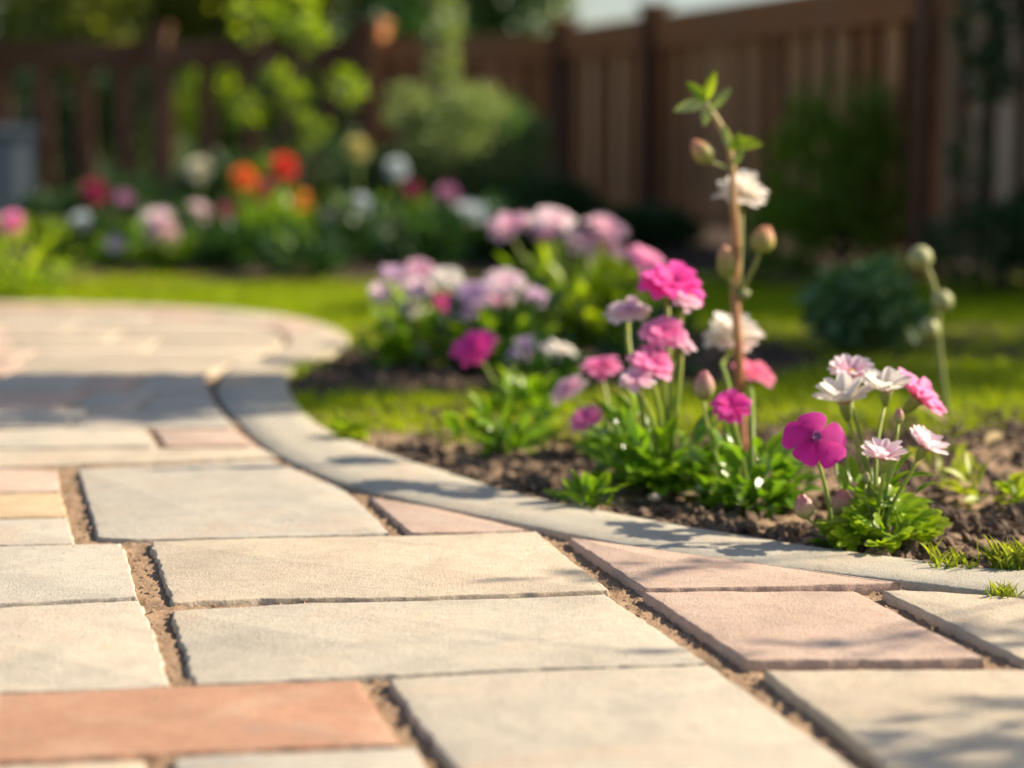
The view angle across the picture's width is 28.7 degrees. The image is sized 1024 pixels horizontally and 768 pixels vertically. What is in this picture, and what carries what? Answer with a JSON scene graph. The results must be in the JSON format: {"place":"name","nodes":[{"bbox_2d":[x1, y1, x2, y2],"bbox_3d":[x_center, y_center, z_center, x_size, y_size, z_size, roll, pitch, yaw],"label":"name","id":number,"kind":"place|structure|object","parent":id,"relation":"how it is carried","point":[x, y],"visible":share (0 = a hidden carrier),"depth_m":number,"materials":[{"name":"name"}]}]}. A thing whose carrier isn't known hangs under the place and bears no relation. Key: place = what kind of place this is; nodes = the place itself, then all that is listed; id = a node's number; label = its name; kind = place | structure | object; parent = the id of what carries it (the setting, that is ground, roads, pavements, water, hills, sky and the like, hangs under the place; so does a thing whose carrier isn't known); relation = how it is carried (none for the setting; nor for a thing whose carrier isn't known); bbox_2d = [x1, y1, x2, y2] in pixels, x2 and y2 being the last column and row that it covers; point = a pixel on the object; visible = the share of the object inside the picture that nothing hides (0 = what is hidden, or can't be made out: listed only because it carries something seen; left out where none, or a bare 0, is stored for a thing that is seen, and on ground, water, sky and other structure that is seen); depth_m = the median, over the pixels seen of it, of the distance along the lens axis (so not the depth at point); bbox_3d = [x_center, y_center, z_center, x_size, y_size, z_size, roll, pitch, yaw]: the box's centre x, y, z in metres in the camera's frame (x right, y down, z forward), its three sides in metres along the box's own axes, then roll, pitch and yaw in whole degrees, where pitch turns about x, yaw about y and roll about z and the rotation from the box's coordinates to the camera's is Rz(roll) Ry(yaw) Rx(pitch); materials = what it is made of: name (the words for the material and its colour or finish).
{"place":"outdoors","nodes":[
{"label":"outdoors","id":0,"kind":"place"},
{"bbox_2d":[33,132,529,389],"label":"ground","id":1,"kind":"structure","parent":0,"point":[180,140],"depth_m":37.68,"materials":[{"name":"brown soil"}]},
{"bbox_2d":[10,68,73,182],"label":"bush","id":2,"kind":"object","parent":1,"relation":"on","point":[24,87],"visible":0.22,"depth_m":13.01,"materials":[{"name":"green plant"}]},
{"bbox_2d":[0,3,136,40],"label":"tree","id":3,"kind":"object","parent":1,"relation":"on","point":[14,33],"visible":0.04,"depth_m":16.00,"materials":[{"name":"green plant"}]},
{"bbox_2d":[32,68,150,200],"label":"bush","id":4,"kind":"object","parent":1,"relation":"on","point":[102,105],"visible":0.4,"depth_m":13.01,"materials":[{"name":"green plant"}]},
{"bbox_2d":[0,0,232,180],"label":"tree","id":5,"kind":"object","parent":1,"relation":"on","point":[82,20],"visible":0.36,"depth_m":14.44,"materials":[{"name":"green plant"}]},
{"bbox_2d":[34,3,347,175],"bbox_3d":[-3.006,-3.150,16.546,3.353,3.285,2.126,4,8,26],"label":"tree","id":6,"kind":"object","parent":1,"relation":"on","point":[336,38],"visible":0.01,"depth_m":16.51,"materials":[{"name":"green plant"}]},
{"bbox_2d":[134,68,256,202],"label":"bush","id":7,"kind":"object","parent":1,"relation":"on","point":[188,110],"visible":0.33,"depth_m":12.99,"materials":[{"name":"green plant"}]},
{"bbox_2d":[90,0,361,154],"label":"tree","id":8,"kind":"object","parent":1,"relation":"on","point":[193,14],"visible":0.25,"depth_m":14.98,"materials":[{"name":"green plant"}]},
{"bbox_2d":[194,68,320,199],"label":"bush","id":9,"kind":"object","parent":1,"relation":"on","point":[264,128],"visible":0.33,"depth_m":12.97,"materials":[{"name":"green plant"}]},
{"bbox_2d":[266,68,351,196],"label":"bush","id":10,"kind":"object","parent":1,"relation":"on","point":[345,115],"visible":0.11,"depth_m":12.97,"materials":[{"name":"green plant"}]},
{"bbox_2d":[310,0,531,40],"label":"tree","id":11,"kind":"object","parent":1,"relation":"on","point":[336,32],"visible":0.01,"depth_m":15.84,"materials":[{"name":"green plant"}]},
{"bbox_2d":[312,0,578,95],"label":"tree","id":12,"kind":"object","parent":1,"relation":"on","point":[406,17],"visible":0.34,"depth_m":13.55,"materials":[{"name":"green plant"}]},
{"bbox_2d":[475,0,587,34],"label":"tree","id":13,"kind":"object","parent":1,"relation":"on","point":[548,30],"visible":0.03,"depth_m":18.54,"materials":[{"name":"green plant"}]},
{"bbox_2d":[320,412,383,440],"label":"weed","id":14,"kind":"object","parent":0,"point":[351,429],"visible":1,"depth_m":3.27,"materials":[{"name":"green plant"}]},
{"bbox_2d":[6,0,750,131],"label":"sky","id":15,"kind":"structure","parent":0,"point":[591,12],"materials":[{"name":"white"}]},
{"bbox_2d":[441,392,565,457],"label":"weed","id":16,"kind":"object","parent":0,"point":[488,431],"visible":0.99,"depth_m":3.14,"materials":[{"name":"green plant"}]},
{"bbox_2d":[9,287,1012,324],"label":"lawn","id":17,"kind":"structure","parent":0,"point":[433,304],"depth_m":6.29,"materials":[{"name":"green plant"}]},
{"bbox_2d":[0,210,89,301],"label":"flowering plant","id":18,"kind":"object","parent":17,"relation":"on","point":[15,225],"visible":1,"depth_m":6.15,"materials":[{"name":"green plant"}]},
{"bbox_2d":[0,269,1023,445],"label":"grass","id":19,"kind":"structure","parent":17,"relation":"on","point":[771,303],"depth_m":4.88,"materials":[{"name":"green plant"}]},
{"bbox_2d":[912,183,1023,294],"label":"shrub","id":20,"kind":"object","parent":17,"relation":"on","point":[1008,213],"visible":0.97,"depth_m":6.35,"materials":[{"name":"green plant"}]},
{"bbox_2d":[936,0,1023,260],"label":"board fence","id":21,"kind":"object","parent":17,"relation":"on","point":[1007,143],"visible":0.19,"depth_m":6.76,"materials":[{"name":"brown wood"}]},
{"bbox_2d":[942,0,1023,291],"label":"climbing plant","id":22,"kind":"object","parent":21,"relation":"attached to","point":[984,59],"visible":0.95,"depth_m":6.37,"materials":[{"name":"green plant"}]},
{"bbox_2d":[0,302,1023,767],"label":"path","id":23,"kind":"structure","parent":0,"point":[508,646],"depth_m":2.06,"materials":[{"name":"beige stone"}]},
{"bbox_2d":[18,463,1017,767],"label":"joint grit","id":24,"kind":"object","parent":23,"relation":"on","point":[390,601],"visible":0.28,"depth_m":2.12,"materials":[{"name":"brown gravel"}]},
{"bbox_2d":[217,375,1023,598],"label":"kerb","id":25,"kind":"structure","parent":23,"relation":"on","point":[264,414],"depth_m":2.66,"materials":[{"name":"concrete"}]},
{"bbox_2d":[984,580,1023,597],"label":"grass tuft","id":26,"kind":"object","parent":23,"relation":"on","point":[1001,590],"visible":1,"depth_m":2.17,"materials":[{"name":"green plant"}]},
{"bbox_2d":[0,222,1023,292],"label":"soil","id":27,"kind":"structure","parent":0,"point":[701,258],"depth_m":7.62,"materials":[{"name":"brown soil"}]},
{"bbox_2d":[0,125,37,218],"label":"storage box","id":28,"kind":"object","parent":27,"relation":"on","point":[16,165],"visible":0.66,"depth_m":10.60,"materials":[{"name":"grey plastic"}]},
{"bbox_2d":[0,187,78,237],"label":"bush","id":29,"kind":"object","parent":27,"relation":"on","point":[34,204],"visible":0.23,"depth_m":9.46,"materials":[{"name":"green plant"}]},
{"bbox_2d":[43,189,133,267],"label":"flowering plant","id":30,"kind":"object","parent":27,"relation":"on","point":[85,226],"visible":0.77,"depth_m":7.85,"materials":[{"name":"green plant"}]},
{"bbox_2d":[51,178,127,258],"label":"flowering plant","id":31,"kind":"object","parent":27,"relation":"on","point":[93,192],"visible":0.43,"depth_m":8.18,"materials":[{"name":"pink plant"}]},
{"bbox_2d":[81,235,138,269],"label":"flowering plant","id":32,"kind":"object","parent":27,"relation":"on","point":[112,248],"visible":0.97,"depth_m":7.45,"materials":[{"name":"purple plant"}]},
{"bbox_2d":[48,170,182,233],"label":"bush","id":33,"kind":"object","parent":27,"relation":"on","point":[145,196],"visible":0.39,"depth_m":9.19,"materials":[{"name":"green plant"}]},
{"bbox_2d":[117,207,203,274],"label":"flowering plant","id":34,"kind":"object","parent":27,"relation":"on","point":[151,233],"visible":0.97,"depth_m":7.42,"materials":[{"name":"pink plant"}]},
{"bbox_2d":[0,23,370,203],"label":"picket fence","id":35,"kind":"object","parent":27,"relation":"on","point":[159,54],"visible":0.55,"depth_m":11.45,"materials":[{"name":"brown wood"}]},
{"bbox_2d":[155,157,243,242],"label":"flowering plant","id":36,"kind":"object","parent":27,"relation":"on","point":[198,170],"visible":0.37,"depth_m":8.36,"materials":[{"name":"beige plant"}]},
{"bbox_2d":[174,199,246,260],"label":"flowering plant","id":37,"kind":"object","parent":27,"relation":"on","point":[192,212],"visible":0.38,"depth_m":7.94,"materials":[{"name":"pink plant"}]},
{"bbox_2d":[157,148,272,230],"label":"bush","id":38,"kind":"object","parent":27,"relation":"on","point":[217,187],"visible":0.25,"depth_m":9.47,"materials":[{"name":"green plant"}]},
{"bbox_2d":[180,212,286,271],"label":"flowering plant","id":39,"kind":"object","parent":27,"relation":"on","point":[229,252],"visible":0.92,"depth_m":7.33,"materials":[{"name":"green plant"}]},
{"bbox_2d":[200,153,326,266],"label":"flowering plant","id":40,"kind":"object","parent":27,"relation":"on","point":[295,203],"visible":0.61,"depth_m":7.73,"materials":[{"name":"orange plant"}]},
{"bbox_2d":[224,147,341,231],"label":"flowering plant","id":41,"kind":"object","parent":27,"relation":"on","point":[258,165],"visible":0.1,"depth_m":9.30,"materials":[{"name":"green plant"}]},
{"bbox_2d":[223,0,373,249],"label":"sapling","id":42,"kind":"object","parent":27,"relation":"on","point":[296,87],"visible":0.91,"depth_m":8.51,"materials":[{"name":"green plant"}]},
{"bbox_2d":[252,217,359,281],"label":"flowering plant","id":43,"kind":"object","parent":27,"relation":"on","point":[313,258],"visible":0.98,"depth_m":6.90,"materials":[{"name":"green plant"}]},
{"bbox_2d":[276,119,413,227],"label":"bush","id":44,"kind":"object","parent":27,"relation":"on","point":[342,161],"visible":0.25,"depth_m":9.08,"materials":[{"name":"green plant"}]},
{"bbox_2d":[306,136,402,239],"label":"flowering plant","id":45,"kind":"object","parent":27,"relation":"on","point":[357,148],"visible":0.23,"depth_m":8.33,"materials":[{"name":"yellow plant"}]},
{"bbox_2d":[300,189,409,262],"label":"flowering plant","id":46,"kind":"object","parent":27,"relation":"on","point":[360,206],"visible":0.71,"depth_m":7.83,"materials":[{"name":"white plant"}]},
{"bbox_2d":[363,157,437,251],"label":"flowering plant","id":47,"kind":"object","parent":27,"relation":"on","point":[397,169],"visible":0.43,"depth_m":8.25,"materials":[{"name":"white plant"}]},
{"bbox_2d":[338,140,473,229],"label":"bush","id":48,"kind":"object","parent":27,"relation":"on","point":[379,171],"visible":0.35,"depth_m":8.88,"materials":[{"name":"green plant"}]},
{"bbox_2d":[362,199,495,266],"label":"flowering plant","id":49,"kind":"object","parent":27,"relation":"on","point":[411,232],"visible":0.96,"depth_m":7.44,"materials":[{"name":"green plant"}]},
{"bbox_2d":[400,183,463,252],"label":"flowering plant","id":50,"kind":"object","parent":27,"relation":"on","point":[445,190],"visible":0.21,"depth_m":7.95,"materials":[{"name":"pink plant"}]},
{"bbox_2d":[419,0,466,170],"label":"lime sapling","id":51,"kind":"object","parent":27,"relation":"on","point":[443,34],"visible":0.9,"depth_m":9.45,"materials":[{"name":"green plant"}]},
{"bbox_2d":[379,79,513,209],"bbox_3d":[-0.288,-0.964,8.800,0.600,0.757,0.322,0,7,0],"label":"sage shrub","id":52,"kind":"object","parent":27,"relation":"on","point":[415,119],"visible":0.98,"depth_m":8.75,"materials":[{"name":"green plant"}]},
{"bbox_2d":[361,20,550,201],"bbox_3d":[-0.207,-1.478,11.245,1.354,1.140,0.154,3,8,23],"label":"board fence","id":53,"kind":"object","parent":27,"relation":"on","point":[519,64],"visible":0.35,"depth_m":11.23,"materials":[{"name":"brown wood"}]},
{"bbox_2d":[412,189,531,266],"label":"flowering plant","id":54,"kind":"object","parent":27,"relation":"on","point":[483,212],"visible":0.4,"depth_m":7.61,"materials":[{"name":"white plant"}]},
{"bbox_2d":[405,87,578,237],"bbox_3d":[-0.085,-0.996,9.143,0.841,0.761,0.631,0,7,0],"label":"dome shrub","id":55,"kind":"object","parent":27,"relation":"on","point":[484,181],"visible":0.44,"depth_m":9.03,"materials":[{"name":"green plant"}]},
{"bbox_2d":[468,213,570,267],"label":"flowering plant","id":56,"kind":"object","parent":27,"relation":"on","point":[509,251],"visible":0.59,"depth_m":7.52,"materials":[{"name":"green plant"}]},
{"bbox_2d":[493,170,608,243],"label":"bush","id":57,"kind":"object","parent":27,"relation":"on","point":[572,192],"visible":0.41,"depth_m":9.07,"materials":[{"name":"green plant"}]},
{"bbox_2d":[581,199,713,249],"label":"bush","id":58,"kind":"object","parent":27,"relation":"on","point":[665,226],"visible":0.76,"depth_m":8.68,"materials":[{"name":"green plant"}]},
{"bbox_2d":[547,0,950,276],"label":"board fence","id":59,"kind":"object","parent":27,"relation":"on","point":[623,131],"visible":0.62,"depth_m":8.78,"materials":[{"name":"brown wood"}]},
{"bbox_2d":[728,66,909,273],"bbox_3d":[1.219,-0.764,7.382,0.845,0.810,0.482,0,7,0],"label":"tall shrub","id":60,"kind":"object","parent":27,"relation":"on","point":[848,153],"visible":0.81,"depth_m":7.32,"materials":[{"name":"green plant"}]},
{"bbox_2d":[542,469,629,508],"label":"seedling","id":61,"kind":"object","parent":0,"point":[586,486],"visible":1,"depth_m":2.69,"materials":[{"name":"green plant"}]},
{"bbox_2d":[287,322,1023,568],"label":"soil","id":62,"kind":"structure","parent":0,"point":[460,381],"depth_m":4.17,"materials":[{"name":"brown soil"}]},
{"bbox_2d":[354,258,463,368],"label":"flowering plant","id":63,"kind":"object","parent":62,"relation":"on","point":[401,343],"visible":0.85,"depth_m":4.33,"materials":[{"name":"purple plant"}]},
{"bbox_2d":[424,268,577,374],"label":"flowering plant","id":64,"kind":"object","parent":62,"relation":"on","point":[487,304],"visible":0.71,"depth_m":4.21,"materials":[{"name":"purple plant"}]},
{"bbox_2d":[450,329,569,417],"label":"flowering plant","id":65,"kind":"object","parent":62,"relation":"on","point":[473,346],"visible":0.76,"depth_m":3.59,"materials":[{"name":"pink plant"}]},
{"bbox_2d":[489,329,610,396],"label":"flowering plant","id":66,"kind":"object","parent":62,"relation":"on","point":[536,352],"visible":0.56,"depth_m":3.84,"materials":[{"name":"plant"}]},
{"bbox_2d":[486,207,663,355],"bbox_3d":[0.137,-0.239,4.713,0.502,0.355,0.435,2,8,19],"label":"flowering plant","id":67,"kind":"object","parent":62,"relation":"on","point":[586,317],"visible":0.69,"depth_m":4.67,"materials":[{"name":"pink plant"}]},
{"bbox_2d":[550,374,602,447],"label":"pink flower","id":68,"kind":"object","parent":62,"relation":"on","point":[566,389],"visible":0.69,"depth_m":3.29,"materials":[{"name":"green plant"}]},
{"bbox_2d":[570,405,603,454],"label":"pink flower","id":69,"kind":"object","parent":62,"relation":"on","point":[582,419],"visible":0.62,"depth_m":3.12,"materials":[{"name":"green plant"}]},
{"bbox_2d":[569,355,641,456],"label":"pink flower","id":70,"kind":"object","parent":62,"relation":"on","point":[601,368],"visible":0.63,"depth_m":3.11,"materials":[{"name":"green plant"}]},
{"bbox_2d":[585,245,707,382],"bbox_3d":[0.274,-0.133,4.124,0.258,0.304,0.284,0,7,0],"label":"flowering plant","id":71,"kind":"object","parent":62,"relation":"on","point":[643,259],"visible":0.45,"depth_m":4.12,"materials":[{"name":"pink plant"}]},
{"bbox_2d":[572,260,732,497],"bbox_3d":[0.206,0.012,2.833,0.243,0.363,0.276,4,8,28],"label":"pink flower clump","id":72,"kind":"object","parent":62,"relation":"on","point":[656,462],"visible":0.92,"depth_m":2.83,"materials":[{"name":"green plant"}]},
{"bbox_2d":[648,493,660,500],"bbox_3d":[0.193,0.154,2.709,0.018,0.011,0.013,0,7,0],"label":"pebble","id":73,"kind":"object","parent":62,"relation":"on","point":[654,497],"visible":1,"depth_m":2.70,"materials":[{"name":"beige stone"}]},
{"bbox_2d":[671,312,824,517],"bbox_3d":[0.327,0.041,2.920,0.221,0.247,0.618,0,7,0],"label":"white flower clump","id":74,"kind":"object","parent":62,"relation":"on","point":[734,460],"visible":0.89,"depth_m":2.71,"materials":[{"name":"green plant"}]},
{"bbox_2d":[781,412,852,549],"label":"magenta flower","id":75,"kind":"object","parent":62,"relation":"on","point":[814,442],"visible":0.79,"depth_m":2.44,"materials":[{"name":"pink plant"}]},
{"bbox_2d":[792,252,933,353],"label":"round shrub","id":76,"kind":"object","parent":62,"relation":"on","point":[847,308],"visible":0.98,"depth_m":4.58,"materials":[{"name":"green plant"}]},
{"bbox_2d":[812,354,951,552],"bbox_3d":[0.463,0.086,2.486,0.183,0.220,0.277,0,7,0],"label":"daisy clump","id":77,"kind":"object","parent":62,"relation":"on","point":[877,513],"visible":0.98,"depth_m":2.46,"materials":[{"name":"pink plant"}]},
{"bbox_2d":[908,456,930,472],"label":"dry leaf","id":78,"kind":"object","parent":62,"relation":"on","point":[924,464],"visible":0.7,"depth_m":2.87,"materials":[{"name":"beige plant"}]},
{"bbox_2d":[908,245,952,420],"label":"budding stem","id":79,"kind":"object","parent":62,"relation":"on","point":[920,257],"visible":0.98,"depth_m":3.44,"materials":[{"name":"plant"}]},
{"bbox_2d":[945,479,977,488],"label":"dry leaf","id":80,"kind":"object","parent":62,"relation":"on","point":[962,483],"visible":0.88,"depth_m":2.75,"materials":[{"name":"beige plant"}]},
{"bbox_2d":[975,534,1023,570],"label":"grass tuft","id":81,"kind":"object","parent":62,"relation":"on","point":[1010,556],"visible":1,"depth_m":2.30,"materials":[{"name":"green plant"}]},
{"bbox_2d":[992,474,1023,502],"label":"weed","id":82,"kind":"object","parent":62,"relation":"on","point":[1017,495],"visible":0.97,"depth_m":2.69,"materials":[{"name":"green plant"}]},
{"bbox_2d":[679,490,699,495],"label":"dry leaf","id":83,"kind":"object","parent":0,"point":[690,492],"visible":1,"depth_m":2.69,"materials":[{"name":"brown plant"}]},
{"bbox_2d":[674,70,774,450],"bbox_3d":[0.325,-0.189,3.119,0.159,0.593,0.109,0,7,0],"label":"flowering cane","id":84,"kind":"object","parent":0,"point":[740,184],"visible":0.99,"depth_m":3.08,"materials":[{"name":"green plant"}]},
{"bbox_2d":[921,405,947,422],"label":"dry leaf","id":85,"kind":"object","parent":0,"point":[943,417],"visible":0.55,"depth_m":3.36,"materials":[{"name":"beige plant"}]},
{"bbox_2d":[921,538,959,562],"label":"grass tuft","id":86,"kind":"object","parent":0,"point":[933,549],"visible":0.76,"depth_m":2.34,"materials":[{"name":"green plant"}]},
{"bbox_2d":[902,424,979,479],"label":"weed","id":87,"kind":"object","parent":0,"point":[958,462],"visible":0.56,"depth_m":2.97,"materials":[{"name":"green plant"}]},
{"bbox_2d":[927,546,979,568],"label":"grass tuft","id":88,"kind":"object","parent":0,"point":[956,559],"visible":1,"depth_m":2.30,"materials":[{"name":"green plant"}]},
{"bbox_2d":[934,450,1023,503],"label":"weed","id":89,"kind":"object","parent":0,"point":[970,492],"visible":0.89,"depth_m":2.73,"materials":[{"name":"green plant"}]},
{"bbox_2d":[984,432,1003,444],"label":"dry leaf","id":90,"kind":"object","parent":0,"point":[991,437],"visible":1,"depth_m":3.14,"materials":[{"name":"beige plant"}]}
]}

